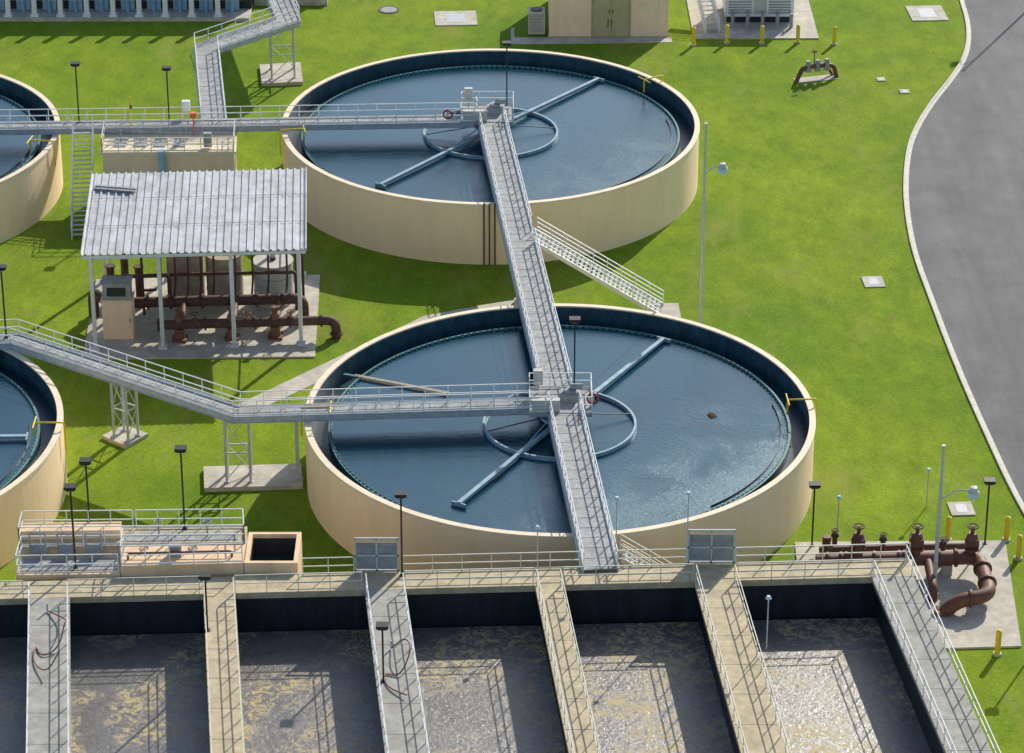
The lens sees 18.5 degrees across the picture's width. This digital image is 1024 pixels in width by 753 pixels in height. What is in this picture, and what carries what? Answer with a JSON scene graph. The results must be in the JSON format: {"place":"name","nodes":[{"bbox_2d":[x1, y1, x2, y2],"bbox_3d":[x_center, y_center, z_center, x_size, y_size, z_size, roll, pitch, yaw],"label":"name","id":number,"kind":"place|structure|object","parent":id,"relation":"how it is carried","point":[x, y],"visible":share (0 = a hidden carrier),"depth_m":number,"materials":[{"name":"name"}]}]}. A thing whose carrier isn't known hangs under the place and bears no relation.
{"place":"outdoors","nodes":[
{"label":"outdoors","id":0,"kind":"place"},
{"bbox_2d":[102,425,148,448],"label":"concrete pavement","id":1,"kind":"structure","parent":0,"point":[120,440],"depth_m":204.96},
{"bbox_2d":[109,383,140,442],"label":"support frame","id":2,"kind":"object","parent":1,"relation":"on","point":[123,399],"visible":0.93,"depth_m":204.19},
{"bbox_2d":[83,275,319,359],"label":"concrete pavement","id":3,"kind":"structure","parent":0,"point":[208,343],"depth_m":218.62,"materials":[{"name":"concrete"}]},
{"bbox_2d":[100,276,135,338],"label":"equipment cabinet","id":4,"kind":"object","parent":3,"relation":"on","point":[118,308],"visible":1,"depth_m":217.40,"materials":[{"name":"metal"}]},
{"bbox_2d":[166,251,205,295],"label":"equipment cabinet","id":5,"kind":"object","parent":3,"relation":"on","point":[194,281],"visible":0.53,"depth_m":222.88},
{"bbox_2d":[80,167,306,351],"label":"pump shelter","id":6,"kind":"object","parent":3,"relation":"on","point":[228,211],"visible":0.94,"depth_m":217.91,"materials":[{"name":"metal"}]},
{"bbox_2d":[94,184,136,191],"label":"metal sheet","id":7,"kind":"object","parent":6,"relation":"on","point":[116,188],"visible":1,"depth_m":221.51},
{"bbox_2d":[88,253,342,342],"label":"pump pipework","id":8,"kind":"object","parent":3,"relation":"on","point":[180,323],"visible":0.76,"depth_m":219.73,"materials":[{"name":"metal"}]},
{"bbox_2d":[205,250,243,294],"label":"storage tank","id":9,"kind":"object","parent":3,"relation":"on","point":[222,284],"visible":0.59,"depth_m":222.60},
{"bbox_2d":[253,254,293,308],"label":"storage tank","id":10,"kind":"object","parent":3,"relation":"on","point":[277,283],"visible":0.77,"depth_m":222.30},
{"bbox_2d":[203,463,302,491],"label":"concrete pavement","id":11,"kind":"structure","parent":0,"point":[273,477],"depth_m":199.72,"materials":[{"name":"concrete"}]},
{"bbox_2d":[223,421,253,483],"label":"support frame","id":12,"kind":"object","parent":11,"relation":"on","point":[226,453],"visible":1,"depth_m":198.67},
{"bbox_2d":[293,422,302,481],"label":"support column","id":13,"kind":"structure","parent":11,"relation":"on","point":[297,478],"depth_m":198.76,"materials":[{"name":"metal"}]},
{"bbox_2d":[260,62,302,86],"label":"concrete pavement","id":14,"kind":"structure","parent":0,"point":[283,75],"depth_m":263.54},
{"bbox_2d":[269,28,296,78],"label":"support frame","id":15,"kind":"object","parent":14,"relation":"on","point":[292,54],"visible":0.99,"depth_m":262.30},
{"bbox_2d":[193,0,300,118],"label":"walkway","id":16,"kind":"structure","parent":15,"relation":"on","point":[285,15],"depth_m":256.13,"materials":[{"name":"metal"}]},
{"bbox_2d":[238,299,513,404],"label":"path","id":17,"kind":"structure","parent":0,"point":[307,378],"depth_m":213.09,"materials":[{"name":"concrete"}]},
{"bbox_2d":[0,618,931,752],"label":"water","id":18,"kind":"structure","parent":0,"point":[837,685],"depth_m":173.03,"materials":[{"name":"liquid"}]},
{"bbox_2d":[0,0,1023,752],"bbox_3d":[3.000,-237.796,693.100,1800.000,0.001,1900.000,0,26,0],"label":"ground","id":19,"kind":"structure","parent":0,"point":[806,228],"depth_m":229.29,"materials":[{"name":"green plant"}]},
{"bbox_2d":[0,74,62,242],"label":"settling tank","id":20,"kind":"object","parent":19,"relation":"on","point":[31,187],"visible":0.87,"depth_m":237.00,"materials":[{"name":"paint"}]},
{"bbox_2d":[0,97,37,178],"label":"water","id":21,"kind":"structure","parent":20,"relation":"in","point":[14,149],"depth_m":240.62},
{"bbox_2d":[0,106,221,134],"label":"walkway","id":22,"kind":"structure","parent":20,"relation":"on","point":[27,127],"depth_m":240.06,"materials":[{"name":"metal"}]},
{"bbox_2d":[70,61,80,122],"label":"lamp post","id":23,"kind":"object","parent":22,"relation":"on","point":[75,64],"visible":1,"depth_m":239.23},
{"bbox_2d":[129,96,132,125],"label":"warning post","id":24,"kind":"object","parent":22,"relation":"on","point":[130,106],"visible":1,"depth_m":239.64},
{"bbox_2d":[162,65,170,119],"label":"lamp post","id":25,"kind":"object","parent":22,"relation":"on","point":[166,68],"visible":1,"depth_m":238.30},
{"bbox_2d":[182,100,189,118],"bbox_3d":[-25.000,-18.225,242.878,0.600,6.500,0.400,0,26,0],"label":"control box","id":26,"kind":"object","parent":22,"relation":"on","point":[185,103],"visible":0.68,"depth_m":241.43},
{"bbox_2d":[0,350,66,567],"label":"settling tank","id":27,"kind":"object","parent":19,"relation":"on","point":[37,481],"visible":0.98,"depth_m":195.04,"materials":[{"name":"paint"}]},
{"bbox_2d":[0,432,28,442],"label":"sludge scraper","id":28,"kind":"object","parent":27,"relation":"attached to","point":[14,436],"visible":1,"depth_m":196.73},
{"bbox_2d":[0,376,36,485],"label":"water","id":29,"kind":"structure","parent":27,"relation":"in","point":[17,413],"depth_m":198.65,"materials":[{"name":"liquid"}]},
{"bbox_2d":[26,581,70,752],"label":"basin walkway","id":30,"kind":"structure","parent":19,"relation":"on","point":[48,719],"depth_m":169.24,"materials":[{"name":"paint"}]},
{"bbox_2d":[33,603,66,670],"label":"hose","id":31,"kind":"object","parent":30,"relation":"on","point":[47,610],"visible":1,"depth_m":171.72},
{"bbox_2d":[71,116,93,239],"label":"staircase","id":32,"kind":"structure","parent":19,"relation":"on","point":[72,174],"depth_m":237.04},
{"bbox_2d":[0,0,253,20],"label":"filter gallery","id":33,"kind":"object","parent":19,"relation":"on","point":[119,10],"visible":0.99,"depth_m":277.17,"materials":[{"name":"metal"}]},
{"bbox_2d":[15,508,247,581],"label":"gate platform","id":34,"kind":"structure","parent":19,"relation":"on","point":[115,549],"depth_m":180.76,"materials":[{"name":"concrete"}]},
{"bbox_2d":[63,483,78,568],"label":"lamp post","id":35,"kind":"object","parent":34,"relation":"on","point":[70,488],"visible":1,"depth_m":177.95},
{"bbox_2d":[79,457,91,521],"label":"lamp post","id":36,"kind":"object","parent":34,"relation":"on","point":[85,461],"visible":0.97,"depth_m":181.16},
{"bbox_2d":[174,445,186,529],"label":"lamp post","id":37,"kind":"object","parent":34,"relation":"on","point":[180,449],"visible":1,"depth_m":181.13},
{"bbox_2d":[100,111,236,173],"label":"gate platform","id":38,"kind":"structure","parent":19,"relation":"on","point":[153,152],"depth_m":237.39,"materials":[{"name":"paint"}]},
{"bbox_2d":[203,577,244,752],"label":"basin walkway","id":39,"kind":"structure","parent":19,"relation":"on","point":[226,727],"depth_m":169.51,"materials":[{"name":"concrete"}]},
{"bbox_2d":[198,572,211,631],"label":"lamp post","id":40,"kind":"object","parent":39,"relation":"on","point":[204,576],"visible":0.97,"depth_m":172.51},
{"bbox_2d":[244,532,301,575],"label":"overflow box","id":41,"kind":"object","parent":19,"relation":"on","point":[273,552],"visible":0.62,"depth_m":182.39,"materials":[{"name":"paint"}]},
{"bbox_2d":[254,0,327,5],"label":"filter tank","id":42,"kind":"object","parent":19,"relation":"on","point":[300,2],"visible":0.67,"depth_m":279.80,"materials":[{"name":"concrete"}]},
{"bbox_2d":[378,6,399,13],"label":"manhole cover","id":43,"kind":"object","parent":19,"relation":"on","point":[388,9],"visible":1,"depth_m":278.79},
{"bbox_2d":[365,573,429,752],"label":"basin walkway","id":44,"kind":"structure","parent":19,"relation":"on","point":[403,723],"depth_m":169.57,"materials":[{"name":"paint"}]},
{"bbox_2d":[376,621,388,682],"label":"lamp post","id":45,"kind":"object","parent":44,"relation":"on","point":[381,626],"visible":1,"depth_m":167.79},
{"bbox_2d":[384,639,410,695],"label":"hose","id":46,"kind":"object","parent":44,"relation":"on","point":[391,646],"visible":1,"depth_m":169.77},
{"bbox_2d":[434,10,477,25],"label":"utility cover","id":47,"kind":"object","parent":19,"relation":"on","point":[455,18],"visible":1,"depth_m":276.66,"materials":[{"name":"concrete"}]},
{"bbox_2d":[0,543,915,637],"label":"basin walkway","id":48,"kind":"structure","parent":19,"relation":"on","point":[658,593],"depth_m":178.85,"materials":[{"name":"concrete"}]},
{"bbox_2d":[354,537,398,572],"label":"sluice gate frame","id":49,"kind":"object","parent":48,"relation":"on","point":[376,556],"visible":0.98,"depth_m":179.13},
{"bbox_2d":[395,490,406,576],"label":"lamp post","id":50,"kind":"object","parent":48,"relation":"on","point":[400,494],"visible":0.91,"depth_m":177.43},
{"bbox_2d":[535,525,539,569],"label":"sensor post","id":51,"kind":"object","parent":48,"relation":"on","point":[537,527],"visible":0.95,"depth_m":179.00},
{"bbox_2d":[686,491,691,554],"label":"sensor post","id":52,"kind":"object","parent":48,"relation":"on","point":[688,493],"visible":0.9,"depth_m":178.97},
{"bbox_2d":[687,529,735,563],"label":"sluice gate frame","id":53,"kind":"object","parent":48,"relation":"on","point":[711,548],"visible":0.98,"depth_m":180.00,"materials":[{"name":"metal"}]},
{"bbox_2d":[279,48,699,265],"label":"settling tank","id":54,"kind":"object","parent":19,"relation":"on","point":[661,196],"visible":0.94,"depth_m":232.94,"materials":[{"name":"paint"}]},
{"bbox_2d":[221,102,474,131],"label":"walkway","id":55,"kind":"structure","parent":54,"relation":"on","point":[357,122],"depth_m":240.80,"materials":[{"name":"metal"}]},
{"bbox_2d":[443,110,452,119],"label":"lifebuoy","id":56,"kind":"object","parent":55,"relation":"hanging from","point":[448,117],"visible":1,"depth_m":240.62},
{"bbox_2d":[305,67,676,201],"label":"water","id":57,"kind":"structure","parent":54,"relation":"in","point":[609,135],"depth_m":241.71,"materials":[{"name":"liquid"}]},
{"bbox_2d":[375,76,604,188],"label":"sludge scraper","id":58,"kind":"object","parent":57,"relation":"in","point":[458,145],"visible":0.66,"depth_m":240.54,"materials":[{"name":"metal"}]},
{"bbox_2d":[476,96,572,385],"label":"footbridge","id":59,"kind":"object","parent":54,"relation":"on","point":[543,335],"visible":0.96,"depth_m":218.50,"materials":[{"name":"metal"}]},
{"bbox_2d":[461,87,513,124],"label":"drive platform","id":60,"kind":"structure","parent":59,"relation":"on","point":[491,111],"depth_m":242.15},
{"bbox_2d":[502,41,510,104],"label":"lamp post","id":61,"kind":"object","parent":60,"relation":"on","point":[506,43],"visible":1,"depth_m":242.05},
{"bbox_2d":[528,7,544,33],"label":"air conditioner","id":62,"kind":"object","parent":19,"relation":"on","point":[536,20],"visible":1,"depth_m":272.57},
{"bbox_2d":[300,303,817,571],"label":"settling tank","id":63,"kind":"object","parent":19,"relation":"on","point":[348,506],"visible":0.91,"depth_m":192.57,"materials":[{"name":"paint"}]},
{"bbox_2d":[0,319,541,423],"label":"walkway","id":64,"kind":"structure","parent":63,"relation":"on","point":[152,386],"depth_m":198.13,"materials":[{"name":"metal"}]},
{"bbox_2d":[0,264,8,337],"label":"lamp post","id":65,"kind":"object","parent":64,"relation":"on","point":[3,267],"visible":1,"depth_m":205.42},
{"bbox_2d":[343,373,449,395],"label":"scum trough","id":66,"kind":"object","parent":63,"relation":"attached to","point":[387,382],"visible":0.84,"depth_m":203.69,"materials":[{"name":"paint"}]},
{"bbox_2d":[332,327,787,532],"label":"water","id":67,"kind":"structure","parent":63,"relation":"in","point":[668,455],"depth_m":197.30,"materials":[{"name":"liquid"}]},
{"bbox_2d":[451,336,670,508],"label":"sludge scraper","id":68,"kind":"object","parent":67,"relation":"in","point":[536,439],"visible":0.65,"depth_m":196.57,"materials":[{"name":"metal"}]},
{"bbox_2d":[707,412,716,418],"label":"scum clump","id":69,"kind":"object","parent":67,"relation":"on","point":[710,415],"visible":1,"depth_m":199.70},
{"bbox_2d":[547,390,619,572],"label":"footbridge","id":70,"kind":"object","parent":63,"relation":"on","point":[588,516],"visible":1,"depth_m":187.74,"materials":[{"name":"metal"}]},
{"bbox_2d":[529,368,592,416],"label":"drive platform","id":71,"kind":"structure","parent":70,"relation":"on","point":[565,399],"depth_m":198.24,"materials":[{"name":"metal"}]},
{"bbox_2d":[569,316,579,382],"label":"lamp post","id":72,"kind":"object","parent":71,"relation":"on","point":[574,319],"visible":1,"depth_m":197.94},
{"bbox_2d":[586,393,598,404],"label":"lifebuoy","id":73,"kind":"object","parent":71,"relation":"hanging from","point":[593,394],"visible":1,"depth_m":197.56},
{"bbox_2d":[614,496,619,559],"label":"sensor post","id":74,"kind":"object","parent":70,"relation":"on","point":[616,498],"visible":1,"depth_m":179.26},
{"bbox_2d":[535,569,600,752],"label":"basin walkway","id":75,"kind":"structure","parent":19,"relation":"on","point":[572,704],"depth_m":170.15,"materials":[{"name":"concrete"}]},
{"bbox_2d":[533,217,663,312],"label":"staircase","id":76,"kind":"structure","parent":19,"relation":"on","point":[645,304],"depth_m":221.63,"materials":[{"name":"metal"}]},
{"bbox_2d":[619,534,672,564],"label":"staircase","id":77,"kind":"structure","parent":19,"relation":"on","point":[626,554],"depth_m":181.62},
{"bbox_2d":[690,27,696,45],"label":"bollard","id":78,"kind":"object","parent":19,"relation":"on","point":[693,43],"visible":1,"depth_m":270.36,"materials":[{"name":"metal"}]},
{"bbox_2d":[698,122,727,323],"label":"street lamp","id":79,"kind":"object","parent":19,"relation":"on","point":[722,169],"visible":0.86,"depth_m":215.54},
{"bbox_2d":[724,24,729,43],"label":"bollard","id":80,"kind":"object","parent":19,"relation":"on","point":[726,41],"visible":1,"depth_m":270.91,"materials":[{"name":"metal"}]},
{"bbox_2d":[694,565,791,752],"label":"basin walkway","id":81,"kind":"structure","parent":19,"relation":"on","point":[750,714],"depth_m":170.43,"materials":[{"name":"concrete"}]},
{"bbox_2d":[765,595,771,649],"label":"sensor post","id":82,"kind":"object","parent":81,"relation":"on","point":[768,597],"visible":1,"depth_m":171.11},
{"bbox_2d":[759,25,764,44],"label":"bollard","id":83,"kind":"object","parent":19,"relation":"on","point":[761,42],"visible":1,"depth_m":270.73,"materials":[{"name":"metal"}]},
{"bbox_2d":[795,24,800,43],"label":"bollard","id":84,"kind":"object","parent":19,"relation":"on","point":[797,41],"visible":1,"depth_m":270.91,"materials":[{"name":"metal"}]},
{"bbox_2d":[793,50,838,83],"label":"backflow preventer","id":85,"kind":"object","parent":19,"relation":"on","point":[817,65],"visible":1,"depth_m":263.03,"materials":[{"name":"metal"}]},
{"bbox_2d":[831,26,836,45],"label":"bollard","id":86,"kind":"object","parent":19,"relation":"on","point":[833,43],"visible":1,"depth_m":270.57,"materials":[{"name":"metal"}]},
{"bbox_2d":[861,276,885,287],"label":"utility cover","id":87,"kind":"object","parent":19,"relation":"on","point":[873,281],"visible":1,"depth_m":227.03,"materials":[{"name":"concrete"}]},
{"bbox_2d":[876,77,885,81],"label":"utility cover","id":88,"kind":"object","parent":19,"relation":"on","point":[879,79],"visible":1,"depth_m":263.32,"materials":[{"name":"concrete"}]},
{"bbox_2d":[899,89,909,93],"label":"utility cover","id":89,"kind":"object","parent":19,"relation":"on","point":[903,91],"visible":1,"depth_m":260.85,"materials":[{"name":"concrete"}]},
{"bbox_2d":[905,5,948,20],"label":"utility cover","id":90,"kind":"object","parent":19,"relation":"on","point":[928,13],"visible":1,"depth_m":277.82,"materials":[{"name":"concrete"}]},
{"bbox_2d":[926,468,930,507],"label":"sensor post","id":91,"kind":"object","parent":19,"relation":"on","point":[928,470],"visible":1,"depth_m":196.14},
{"bbox_2d":[871,544,1000,752],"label":"basin walkway","id":92,"kind":"structure","parent":19,"relation":"on","point":[949,722],"depth_m":170.89,"materials":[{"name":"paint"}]},
{"bbox_2d":[944,516,951,540],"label":"bollard","id":93,"kind":"object","parent":19,"relation":"on","point":[948,527],"visible":0.87,"depth_m":192.65,"materials":[{"name":"metal"}]},
{"bbox_2d":[947,501,975,515],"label":"utility cover","id":94,"kind":"object","parent":19,"relation":"on","point":[966,508],"visible":1,"depth_m":196.61,"materials":[{"name":"concrete"}]},
{"bbox_2d":[993,629,1001,656],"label":"bollard","id":95,"kind":"object","parent":19,"relation":"on","point":[997,652],"visible":1,"depth_m":180.71,"materials":[{"name":"metal"}]},
{"bbox_2d":[1002,516,1010,541],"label":"bollard","id":96,"kind":"object","parent":19,"relation":"on","point":[1006,538],"visible":1,"depth_m":192.69,"materials":[{"name":"metal"}]},
{"bbox_2d":[1014,534,1022,560],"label":"bollard","id":97,"kind":"object","parent":19,"relation":"on","point":[1018,557],"visible":1,"depth_m":190.66,"materials":[{"name":"metal"}]},
{"bbox_2d":[511,28,671,43],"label":"concrete pavement","id":98,"kind":"structure","parent":0,"point":[553,40],"depth_m":271.81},
{"bbox_2d":[548,0,668,36],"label":"utility building","id":99,"kind":"structure","parent":0,"point":[607,18],"depth_m":272.04,"materials":[{"name":"paint"}]},
{"bbox_2d":[593,0,610,35],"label":"door","id":100,"kind":"structure","parent":99,"relation":"in","point":[601,8],"depth_m":271.90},
{"bbox_2d":[611,0,628,35],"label":"door","id":101,"kind":"structure","parent":99,"relation":"in","point":[619,8],"depth_m":271.90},
{"bbox_2d":[640,0,657,10],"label":"window","id":102,"kind":"structure","parent":99,"relation":"in","point":[645,5],"depth_m":271.43,"materials":[{"name":"glass"}]},
{"bbox_2d":[650,303,680,317],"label":"concrete pavement","id":103,"kind":"structure","parent":0,"point":[672,309],"depth_m":222.76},
{"bbox_2d":[686,0,818,38],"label":"concrete pavement","id":104,"kind":"structure","parent":0,"point":[803,18],"depth_m":274.72,"materials":[{"name":"concrete"}]},
{"bbox_2d":[697,0,719,33],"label":"staircase","id":105,"kind":"structure","parent":104,"relation":"on","point":[703,14],"depth_m":273.96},
{"bbox_2d":[722,0,793,27],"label":"generator","id":106,"kind":"object","parent":104,"relation":"on","point":[762,11],"visible":0.92,"depth_m":274.89,"materials":[{"name":"metal"}]},
{"bbox_2d":[754,0,766,13],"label":"door","id":107,"kind":"structure","parent":106,"relation":"in","point":[759,5],"depth_m":274.83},
{"bbox_2d":[795,540,1020,649],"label":"concrete pavement","id":108,"kind":"structure","parent":0,"point":[976,626],"depth_m":186.12,"materials":[{"name":"concrete"}]},
{"bbox_2d":[809,481,820,546],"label":"lamp post","id":109,"kind":"object","parent":108,"relation":"on","point":[814,485],"visible":0.9,"depth_m":190.72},
{"bbox_2d":[836,495,841,539],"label":"sensor post","id":110,"kind":"object","parent":108,"relation":"on","point":[838,497],"visible":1,"depth_m":190.91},
{"bbox_2d":[808,523,996,616],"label":"valve pipework","id":111,"kind":"object","parent":108,"relation":"on","point":[982,570],"visible":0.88,"depth_m":188.19,"materials":[{"name":"metal"}]},
{"bbox_2d":[933,444,979,579],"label":"street lamp","id":112,"kind":"object","parent":108,"relation":"on","point":[973,493],"visible":1,"depth_m":184.48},
{"bbox_2d":[982,477,995,544],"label":"lamp post","id":113,"kind":"object","parent":108,"relation":"on","point":[988,481],"visible":1,"depth_m":190.94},
{"bbox_2d":[909,0,1023,501],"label":"road","id":114,"kind":"structure","parent":0,"point":[966,185],"depth_m":238.29,"materials":[{"name":"asphalt"}]},
{"bbox_2d":[903,0,1023,514],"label":"kerb","id":115,"kind":"structure","parent":114,"relation":"on","point":[966,387],"depth_m":229.01,"materials":[{"name":"concrete"}]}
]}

